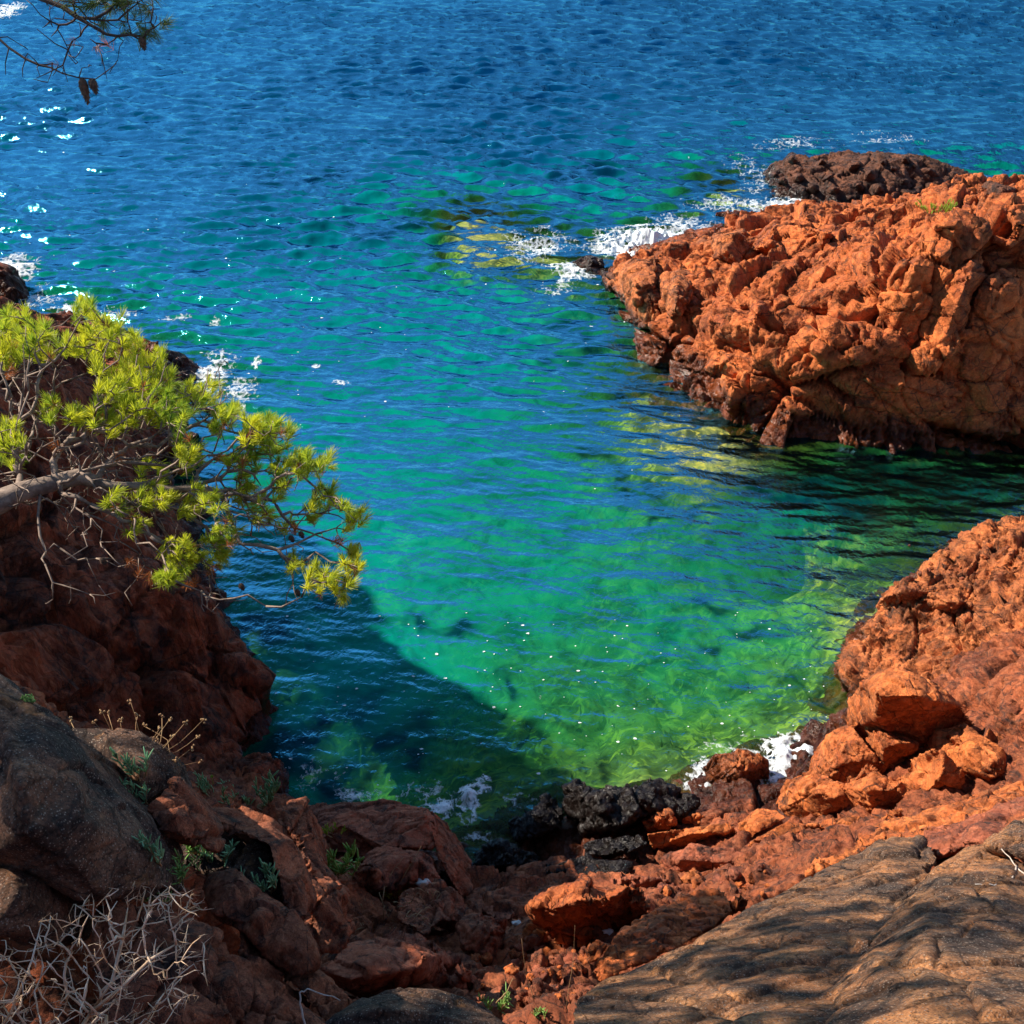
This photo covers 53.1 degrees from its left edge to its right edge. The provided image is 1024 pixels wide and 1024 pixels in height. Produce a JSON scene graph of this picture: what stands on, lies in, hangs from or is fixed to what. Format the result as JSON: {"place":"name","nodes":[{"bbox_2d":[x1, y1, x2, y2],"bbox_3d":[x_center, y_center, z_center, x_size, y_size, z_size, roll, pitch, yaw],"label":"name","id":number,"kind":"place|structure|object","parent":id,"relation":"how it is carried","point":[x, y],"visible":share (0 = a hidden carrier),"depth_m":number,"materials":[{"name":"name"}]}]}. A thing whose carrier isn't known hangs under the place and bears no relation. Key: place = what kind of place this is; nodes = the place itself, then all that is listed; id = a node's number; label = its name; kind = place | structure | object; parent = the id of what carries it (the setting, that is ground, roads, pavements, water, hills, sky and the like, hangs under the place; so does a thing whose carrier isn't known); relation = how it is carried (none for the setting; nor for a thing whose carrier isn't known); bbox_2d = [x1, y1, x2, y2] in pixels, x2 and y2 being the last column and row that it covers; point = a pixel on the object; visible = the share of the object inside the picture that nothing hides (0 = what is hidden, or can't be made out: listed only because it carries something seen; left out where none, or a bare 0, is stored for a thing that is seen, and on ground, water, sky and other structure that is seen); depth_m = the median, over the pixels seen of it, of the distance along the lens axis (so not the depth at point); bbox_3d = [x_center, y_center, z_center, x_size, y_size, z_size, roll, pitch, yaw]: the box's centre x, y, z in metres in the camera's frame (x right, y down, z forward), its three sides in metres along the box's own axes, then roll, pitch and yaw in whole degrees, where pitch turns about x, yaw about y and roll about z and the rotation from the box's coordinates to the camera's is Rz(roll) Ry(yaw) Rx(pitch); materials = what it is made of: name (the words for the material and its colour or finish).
{"place":"outdoors","nodes":[
{"label":"outdoors","id":0,"kind":"place"},
{"bbox_2d":[379,890,402,900],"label":"samphire plant","id":1,"kind":"object","parent":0,"point":[397,892],"visible":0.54,"depth_m":11.11,"materials":[{"name":"green plant"}]},
{"bbox_2d":[499,983,510,999],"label":"plant","id":2,"kind":"object","parent":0,"point":[503,989],"visible":0.54,"depth_m":7.02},
{"bbox_2d":[0,0,1023,852],"bbox_3d":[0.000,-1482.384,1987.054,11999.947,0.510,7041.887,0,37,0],"label":"water","id":3,"kind":"structure","parent":0,"point":[354,144],"depth_m":28.41,"materials":[{"name":"liquid"}]},
{"bbox_2d":[0,1,907,838],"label":"sea foam","id":4,"kind":"object","parent":3,"relation":"on","point":[646,235],"visible":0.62,"depth_m":28.55,"materials":[{"name":"white"}]},
{"bbox_2d":[0,629,1023,1023],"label":"rocky ground","id":5,"kind":"structure","parent":0,"point":[982,683],"depth_m":11.64,"materials":[{"name":"stone"}]},
{"bbox_2d":[0,865,92,947],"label":"boulder","id":6,"kind":"object","parent":5,"relation":"on","point":[29,899],"visible":0.81,"depth_m":3.99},
{"bbox_2d":[0,0,176,104],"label":"pine tree","id":7,"kind":"object","parent":5,"relation":"on","point":[84,86],"visible":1,"depth_m":4.40,"materials":[{"name":"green plant"}]},
{"bbox_2d":[0,674,186,901],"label":"boulder","id":8,"kind":"object","parent":5,"relation":"on","point":[75,816],"visible":0.91,"depth_m":4.07,"materials":[{"name":"stone"}]},
{"bbox_2d":[20,693,35,703],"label":"samphire plant","id":9,"kind":"object","parent":8,"relation":"on","point":[27,699],"visible":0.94,"depth_m":4.44,"materials":[{"name":"green plant"}]},
{"bbox_2d":[132,829,163,866],"bbox_3d":[-1.543,1.423,4.301,0.181,0.253,0.129,0,37,0],"label":"samphire plant","id":10,"kind":"object","parent":8,"relation":"on","point":[152,848],"visible":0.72,"depth_m":4.28,"materials":[{"name":"green plant"}]},
{"bbox_2d":[139,866,173,902],"bbox_3d":[-1.638,1.709,4.649,0.240,0.198,0.129,0,37,0],"label":"samphire plant","id":11,"kind":"object","parent":8,"relation":"on","point":[153,899],"visible":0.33,"depth_m":4.65,"materials":[{"name":"green plant"}]},
{"bbox_2d":[171,848,200,885],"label":"samphire plant","id":12,"kind":"object","parent":8,"relation":"on","point":[181,872],"visible":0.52,"depth_m":4.72,"materials":[{"name":"green plant"}]},
{"bbox_2d":[0,881,213,1023],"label":"thorn bush","id":13,"kind":"object","parent":5,"relation":"on","point":[98,1005],"visible":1,"depth_m":3.36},
{"bbox_2d":[70,725,192,803],"bbox_3d":[-1.952,1.323,5.415,0.454,0.722,0.759,-30,46,-34],"label":"boulder","id":14,"kind":"object","parent":5,"relation":"on","point":[162,770],"visible":0.57,"depth_m":5.17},
{"bbox_2d":[109,746,153,780],"bbox_3d":[-1.808,1.188,4.904,0.135,0.282,0.146,14,39,18],"label":"samphire plant","id":15,"kind":"object","parent":14,"relation":"on","point":[127,763],"visible":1,"depth_m":4.89,"materials":[{"name":"green plant"}]},
{"bbox_2d":[119,776,150,803],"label":"samphire plant","id":16,"kind":"object","parent":14,"relation":"on","point":[144,791],"visible":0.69,"depth_m":4.92,"materials":[{"name":"green plant"}]},
{"bbox_2d":[69,699,206,767],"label":"dried flowers","id":17,"kind":"object","parent":14,"relation":"on","point":[159,728],"visible":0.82,"depth_m":5.34,"materials":[{"name":"plant"}]},
{"bbox_2d":[147,776,225,852],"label":"boulder","id":18,"kind":"object","parent":5,"relation":"on","point":[181,811],"visible":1,"depth_m":4.87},
{"bbox_2d":[0,291,374,613],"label":"pine tree","id":19,"kind":"object","parent":5,"relation":"on","point":[264,432],"visible":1,"depth_m":6.78,"materials":[{"name":"green plant"}]},
{"bbox_2d":[193,770,238,804],"bbox_3d":[-2.896,2.763,9.902,0.549,0.355,0.312,17,40,21],"label":"samphire plant","id":20,"kind":"object","parent":5,"relation":"on","point":[204,788],"visible":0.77,"depth_m":9.99,"materials":[{"name":"green plant"}]},
{"bbox_2d":[181,831,282,903],"bbox_3d":[-1.497,1.964,5.710,0.566,0.622,0.641,0,37,0],"label":"rock","id":21,"kind":"object","parent":5,"relation":"on","point":[247,855],"visible":0.41,"depth_m":5.50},
{"bbox_2d":[185,845,200,858],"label":"samphire plant","id":22,"kind":"object","parent":21,"relation":"on","point":[191,851],"visible":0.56,"depth_m":5.36,"materials":[{"name":"green plant"}]},
{"bbox_2d":[198,838,238,866],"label":"samphire plant","id":23,"kind":"object","parent":21,"relation":"on","point":[229,851],"visible":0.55,"depth_m":5.44,"materials":[{"name":"green plant"}]},
{"bbox_2d":[240,857,279,893],"bbox_3d":[-1.299,1.900,5.312,0.234,0.261,0.194,5,37,7],"label":"samphire plant","id":24,"kind":"object","parent":21,"relation":"on","point":[272,880],"visible":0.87,"depth_m":5.28,"materials":[{"name":"green plant"}]},
{"bbox_2d":[212,806,316,920],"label":"slab","id":25,"kind":"structure","parent":21,"relation":"on","point":[297,888],"depth_m":5.52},
{"bbox_2d":[217,769,280,810],"bbox_3d":[-3.003,3.236,11.747,0.706,0.584,0.380,0,37,0],"label":"samphire plant","id":26,"kind":"object","parent":5,"relation":"on","point":[269,796],"visible":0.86,"depth_m":11.74,"materials":[{"name":"green plant"}]},
{"bbox_2d":[232,752,289,793],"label":"wet rock","id":27,"kind":"object","parent":5,"relation":"on","point":[259,762],"visible":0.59,"depth_m":13.85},
{"bbox_2d":[265,958,355,1021],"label":"rock","id":28,"kind":"object","parent":5,"relation":"on","point":[322,982],"visible":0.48,"depth_m":4.95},
{"bbox_2d":[237,931,264,959],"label":"rock","id":29,"kind":"object","parent":28,"relation":"on","point":[246,948],"visible":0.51,"depth_m":4.83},
{"bbox_2d":[202,868,321,975],"bbox_3d":[-1.218,2.066,5.084,0.731,0.708,0.394,22,42,26],"label":"rock","id":30,"kind":"object","parent":28,"relation":"on","point":[274,931],"visible":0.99,"depth_m":4.85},
{"bbox_2d":[226,954,325,1023],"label":"rock","id":31,"kind":"object","parent":28,"relation":"on","point":[268,994],"visible":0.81,"depth_m":4.60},
{"bbox_2d":[89,899,244,1023],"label":"rock","id":32,"kind":"object","parent":31,"relation":"on","point":[218,1000],"visible":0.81,"depth_m":4.18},
{"bbox_2d":[277,796,355,954],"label":"slab","id":33,"kind":"structure","parent":5,"relation":"on","point":[330,923],"depth_m":6.42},
{"bbox_2d":[299,988,339,1023],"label":"dead twig","id":34,"kind":"object","parent":5,"relation":"on","point":[302,1014],"visible":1,"depth_m":4.30,"materials":[{"name":"grey wood"}]},
{"bbox_2d":[326,840,364,878],"bbox_3d":[-1.724,3.512,10.263,0.554,0.629,0.287,0,37,0],"label":"samphire plant","id":35,"kind":"object","parent":5,"relation":"on","point":[336,868],"visible":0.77,"depth_m":10.21,"materials":[{"name":"green plant"}]},
{"bbox_2d":[309,798,437,856],"bbox_3d":[-1.669,3.796,12.169,1.636,1.126,1.199,0,37,0],"label":"rock","id":36,"kind":"object","parent":5,"relation":"on","point":[370,825],"visible":0.77,"depth_m":11.72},
{"bbox_2d":[322,822,346,837],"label":"samphire plant","id":37,"kind":"object","parent":36,"relation":"on","point":[329,830],"visible":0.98,"depth_m":11.54,"materials":[{"name":"green plant"}]},
{"bbox_2d":[321,937,448,997],"bbox_3d":[-0.891,3.500,7.545,0.834,1.467,0.672,0,37,0],"label":"rock","id":38,"kind":"object","parent":5,"relation":"on","point":[369,968],"visible":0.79,"depth_m":7.14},
{"bbox_2d":[351,845,440,891],"bbox_3d":[-1.274,3.928,11.176,0.984,0.889,0.787,-12,39,-16],"label":"ledge","id":39,"kind":"object","parent":5,"relation":"on","point":[386,859],"visible":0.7,"depth_m":10.84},
{"bbox_2d":[353,862,381,887],"bbox_3d":[-1.508,3.799,10.627,0.299,0.476,0.281,-14,39,-17],"label":"ledge","id":40,"kind":"object","parent":39,"relation":"on","point":[369,874],"visible":0.98,"depth_m":10.50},
{"bbox_2d":[355,886,440,932],"bbox_3d":[-1.097,3.994,10.386,0.848,1.587,1.378,0,37,0],"label":"dry plant","id":41,"kind":"object","parent":5,"relation":"on","point":[423,918],"visible":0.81,"depth_m":9.85,"materials":[{"name":"plant"}]},
{"bbox_2d":[325,987,504,1023],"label":"rock","id":42,"kind":"object","parent":5,"relation":"on","point":[399,1005],"visible":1,"depth_m":4.66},
{"bbox_2d":[381,927,461,971],"bbox_3d":[-0.751,3.689,8.437,0.668,1.076,0.543,0,37,0],"label":"ledge","id":43,"kind":"object","parent":5,"relation":"on","point":[451,960],"visible":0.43,"depth_m":8.28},
{"bbox_2d":[397,878,466,935],"bbox_3d":[-0.809,3.928,10.036,0.703,1.114,0.910,24,43,28],"label":"ledge","id":44,"kind":"object","parent":5,"relation":"on","point":[447,910],"visible":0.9,"depth_m":9.92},
{"bbox_2d":[429,811,472,896],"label":"rock","id":45,"kind":"object","parent":5,"relation":"on","point":[454,858],"visible":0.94,"depth_m":11.65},
{"bbox_2d":[448,964,476,991],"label":"rock","id":46,"kind":"object","parent":5,"relation":"on","point":[462,978],"visible":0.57,"depth_m":7.64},
{"bbox_2d":[455,909,507,966],"bbox_3d":[-0.279,4.056,9.537,0.476,1.086,0.758,0,37,0],"label":"ledge","id":47,"kind":"object","parent":5,"relation":"on","point":[480,933],"visible":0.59,"depth_m":9.16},
{"bbox_2d":[481,952,492,964],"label":"stone","id":48,"kind":"object","parent":47,"relation":"on","point":[486,958],"visible":0.99,"depth_m":8.99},
{"bbox_2d":[478,982,513,1014],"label":"samphire plant","id":49,"kind":"object","parent":5,"relation":"on","point":[504,1002],"visible":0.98,"depth_m":6.76,"materials":[{"name":"green plant"}]},
{"bbox_2d":[473,837,539,872],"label":"wet rock","id":50,"kind":"object","parent":5,"relation":"on","point":[501,854],"visible":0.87,"depth_m":13.15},
{"bbox_2d":[471,883,547,919],"bbox_3d":[-0.078,4.406,11.519,0.985,1.612,1.358,0,37,0],"label":"ledge","id":51,"kind":"object","parent":5,"relation":"on","point":[488,910],"visible":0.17,"depth_m":10.77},
{"bbox_2d":[504,963,519,974],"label":"stone","id":52,"kind":"object","parent":5,"relation":"on","point":[511,968],"visible":1,"depth_m":7.76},
{"bbox_2d":[513,952,527,960],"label":"stone","id":53,"kind":"object","parent":5,"relation":"on","point":[519,955],"visible":0.72,"depth_m":9.14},
{"bbox_2d":[514,943,530,952],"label":"stone","id":54,"kind":"object","parent":5,"relation":"on","point":[525,949],"visible":0.77,"depth_m":9.55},
{"bbox_2d":[525,922,537,935],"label":"stone","id":55,"kind":"object","parent":5,"relation":"on","point":[530,927],"visible":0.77,"depth_m":9.72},
{"bbox_2d":[524,934,543,950],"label":"stone","id":56,"kind":"object","parent":5,"relation":"on","point":[532,940],"visible":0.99,"depth_m":9.59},
{"bbox_2d":[508,793,564,842],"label":"wet rock","id":57,"kind":"object","parent":5,"relation":"on","point":[544,815],"visible":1,"depth_m":13.70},
{"bbox_2d":[517,982,558,1005],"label":"block","id":58,"kind":"structure","parent":5,"relation":"on","point":[528,999],"depth_m":6.81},
{"bbox_2d":[516,987,527,997],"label":"stone","id":59,"kind":"object","parent":58,"relation":"on","point":[520,991],"visible":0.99,"depth_m":6.84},
{"bbox_2d":[532,977,543,987],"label":"stone","id":60,"kind":"object","parent":58,"relation":"on","point":[537,981],"visible":1,"depth_m":6.80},
{"bbox_2d":[530,949,545,967],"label":"stone","id":61,"kind":"object","parent":5,"relation":"on","point":[538,956],"visible":0.66,"depth_m":8.76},
{"bbox_2d":[531,967,547,980],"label":"stone","id":62,"kind":"object","parent":5,"relation":"on","point":[542,976],"visible":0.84,"depth_m":7.77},
{"bbox_2d":[531,1006,547,1018],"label":"samphire plant","id":63,"kind":"object","parent":5,"relation":"on","point":[535,1014],"visible":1,"depth_m":6.20,"materials":[{"name":"green plant"}]},
{"bbox_2d":[532,929,548,942],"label":"stone","id":64,"kind":"object","parent":5,"relation":"on","point":[543,935],"visible":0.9,"depth_m":9.66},
{"bbox_2d":[549,941,562,949],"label":"stone","id":65,"kind":"object","parent":5,"relation":"on","point":[552,945],"visible":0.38,"depth_m":9.57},
{"bbox_2d":[551,953,566,966],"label":"stone","id":66,"kind":"object","parent":5,"relation":"on","point":[558,960],"visible":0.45,"depth_m":8.78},
{"bbox_2d":[554,933,577,944],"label":"stone","id":67,"kind":"object","parent":5,"relation":"on","point":[561,938],"visible":0.69,"depth_m":9.39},
{"bbox_2d":[563,952,577,963],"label":"stone","id":68,"kind":"object","parent":5,"relation":"on","point":[568,958],"visible":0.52,"depth_m":8.73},
{"bbox_2d":[550,975,593,990],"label":"block","id":69,"kind":"structure","parent":5,"relation":"on","point":[563,983],"depth_m":7.08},
{"bbox_2d":[525,875,650,941],"bbox_3d":[0.668,3.877,9.647,1.114,2.339,0.999,0,37,0],"label":"boulder","id":70,"kind":"object","parent":5,"relation":"on","point":[581,901],"visible":0.76,"depth_m":8.96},
{"bbox_2d":[545,854,633,874],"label":"wet rock","id":71,"kind":"object","parent":5,"relation":"on","point":[588,861],"visible":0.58,"depth_m":12.39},
{"bbox_2d":[577,940,606,964],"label":"slab","id":72,"kind":"structure","parent":5,"relation":"on","point":[587,958],"depth_m":7.61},
{"bbox_2d":[585,942,598,953],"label":"stone","id":73,"kind":"object","parent":72,"relation":"on","point":[591,948],"visible":1,"depth_m":7.61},
{"bbox_2d":[583,835,646,859],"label":"wet rock","id":74,"kind":"object","parent":5,"relation":"on","point":[607,848],"visible":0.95,"depth_m":12.82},
{"bbox_2d":[561,778,700,836],"bbox_3d":[1.615,4.058,13.882,1.877,1.361,1.177,0,37,0],"label":"wet rock","id":75,"kind":"object","parent":5,"relation":"on","point":[606,809],"visible":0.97,"depth_m":13.47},
{"bbox_2d":[610,872,676,888],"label":"block","id":76,"kind":"structure","parent":5,"relation":"on","point":[638,881],"depth_m":11.65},
{"bbox_2d":[642,808,676,833],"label":"rock","id":77,"kind":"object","parent":5,"relation":"on","point":[665,819],"depth_m":13.39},
{"bbox_2d":[592,888,731,981],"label":"slab","id":78,"kind":"structure","parent":5,"relation":"on","point":[655,933],"depth_m":7.57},
{"bbox_2d":[680,872,690,883],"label":"stone","id":79,"kind":"object","parent":5,"relation":"on","point":[685,878],"visible":0.8,"depth_m":11.62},
{"bbox_2d":[647,822,736,849],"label":"block","id":80,"kind":"structure","parent":5,"relation":"on","point":[677,838],"depth_m":12.91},
{"bbox_2d":[682,812,704,826],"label":"block","id":81,"kind":"structure","parent":5,"relation":"on","point":[693,818],"depth_m":13.52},
{"bbox_2d":[691,873,703,889],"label":"stone","id":82,"kind":"object","parent":5,"relation":"on","point":[696,879],"visible":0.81,"depth_m":10.43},
{"bbox_2d":[661,843,741,871],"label":"block","id":83,"kind":"structure","parent":5,"relation":"on","point":[698,857],"depth_m":12.16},
{"bbox_2d":[728,866,741,880],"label":"stone","id":84,"kind":"object","parent":5,"relation":"on","point":[734,872],"visible":1,"depth_m":9.65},
{"bbox_2d":[702,749,769,782],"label":"boulder","id":85,"kind":"object","parent":5,"relation":"on","point":[736,764],"visible":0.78,"depth_m":14.64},
{"bbox_2d":[729,894,747,915],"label":"rock","id":86,"kind":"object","parent":5,"relation":"on","point":[739,903],"depth_m":8.20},
{"bbox_2d":[573,835,936,1023],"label":"slab","id":87,"kind":"structure","parent":5,"relation":"on","point":[791,955],"depth_m":5.46,"materials":[{"name":"stone"}]},
{"bbox_2d":[738,808,784,837],"bbox_3d":[3.116,4.040,13.065,0.579,0.879,0.621,0,37,0],"label":"block","id":88,"kind":"object","parent":5,"relation":"on","point":[754,822],"depth_m":12.76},
{"bbox_2d":[748,821,805,846],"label":"block","id":89,"kind":"structure","parent":5,"relation":"on","point":[786,827],"depth_m":11.80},
{"bbox_2d":[776,770,848,817],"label":"boulder","id":90,"kind":"object","parent":5,"relation":"on","point":[815,793],"visible":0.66,"depth_m":13.25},
{"bbox_2d":[809,725,881,783],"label":"boulder","id":91,"kind":"object","parent":5,"relation":"on","point":[844,754],"visible":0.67,"depth_m":13.56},
{"bbox_2d":[806,808,903,829],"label":"block","id":92,"kind":"structure","parent":5,"relation":"on","point":[847,820],"depth_m":11.96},
{"bbox_2d":[843,771,908,812],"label":"boulder","id":93,"kind":"object","parent":5,"relation":"on","point":[871,791],"visible":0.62,"depth_m":12.57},
{"bbox_2d":[855,764,877,779],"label":"boulder","id":94,"kind":"object","parent":93,"relation":"on","point":[867,769],"visible":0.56,"depth_m":12.87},
{"bbox_2d":[865,729,918,773],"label":"boulder","id":95,"kind":"object","parent":5,"relation":"on","point":[890,750],"visible":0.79,"depth_m":13.05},
{"bbox_2d":[846,667,973,746],"bbox_3d":[5.163,2.697,13.377,1.462,2.148,1.180,0,37,0],"label":"boulder","id":96,"kind":"object","parent":5,"relation":"on","point":[899,702],"visible":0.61,"depth_m":12.70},
{"bbox_2d":[804,780,1023,877],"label":"ledge","id":97,"kind":"object","parent":5,"relation":"on","point":[957,811],"visible":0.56,"depth_m":9.11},
{"bbox_2d":[825,844,1023,1023],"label":"slab","id":98,"kind":"structure","parent":5,"relation":"on","point":[933,953],"depth_m":4.71,"materials":[{"name":"stone"}]},
{"bbox_2d":[896,749,964,790],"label":"boulder","id":99,"kind":"object","parent":5,"relation":"on","point":[931,769],"visible":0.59,"depth_m":12.10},
{"bbox_2d":[924,723,1006,780],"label":"boulder","id":100,"kind":"object","parent":5,"relation":"on","point":[977,755],"visible":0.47,"depth_m":12.03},
{"bbox_2d":[922,796,1023,859],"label":"ledge","id":101,"kind":"object","parent":5,"relation":"on","point":[954,839],"visible":0.67,"depth_m":8.12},
{"bbox_2d":[981,818,1023,859],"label":"slab","id":102,"kind":"structure","parent":5,"relation":"on","point":[1008,839],"depth_m":6.73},
{"bbox_2d":[48,163,1020,831],"bbox_3d":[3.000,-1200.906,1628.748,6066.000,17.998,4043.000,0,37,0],"label":"seabed","id":103,"kind":"structure","parent":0,"point":[600,757],"depth_m":18.36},
{"bbox_2d":[0,262,278,769],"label":"sea cliff","id":104,"kind":"structure","parent":103,"relation":"on","point":[180,656],"depth_m":13.69,"materials":[{"name":"stone"}]},
{"bbox_2d":[566,172,1023,510],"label":"rocky headland","id":105,"kind":"structure","parent":103,"relation":"on","point":[894,324],"depth_m":21.85,"materials":[{"name":"stone"}]},
{"bbox_2d":[572,255,603,269],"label":"rock","id":106,"kind":"object","parent":105,"relation":"on","point":[586,261],"visible":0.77,"depth_m":29.10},
{"bbox_2d":[915,197,957,215],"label":"samphire plant","id":107,"kind":"object","parent":105,"relation":"on","point":[924,208],"visible":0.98,"depth_m":21.17,"materials":[{"name":"green plant"}]},
{"bbox_2d":[743,150,972,202],"bbox_3d":[15.867,-12.296,37.825,16.274,4.541,17.240,0,37,0],"label":"rock islet","id":108,"kind":"object","parent":103,"relation":"on","point":[847,176],"visible":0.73,"depth_m":33.49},
{"bbox_2d":[807,515,1023,801],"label":"rock shelf","id":109,"kind":"object","parent":103,"relation":"on","point":[927,643],"visible":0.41,"depth_m":16.27,"materials":[{"name":"stone"}]},
{"bbox_2d":[876,578,928,610],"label":"boulder","id":110,"kind":"object","parent":109,"relation":"on","point":[903,591],"visible":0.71,"depth_m":16.46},
{"bbox_2d":[914,591,974,615],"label":"boulder","id":111,"kind":"object","parent":109,"relation":"on","point":[947,601],"visible":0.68,"depth_m":16.02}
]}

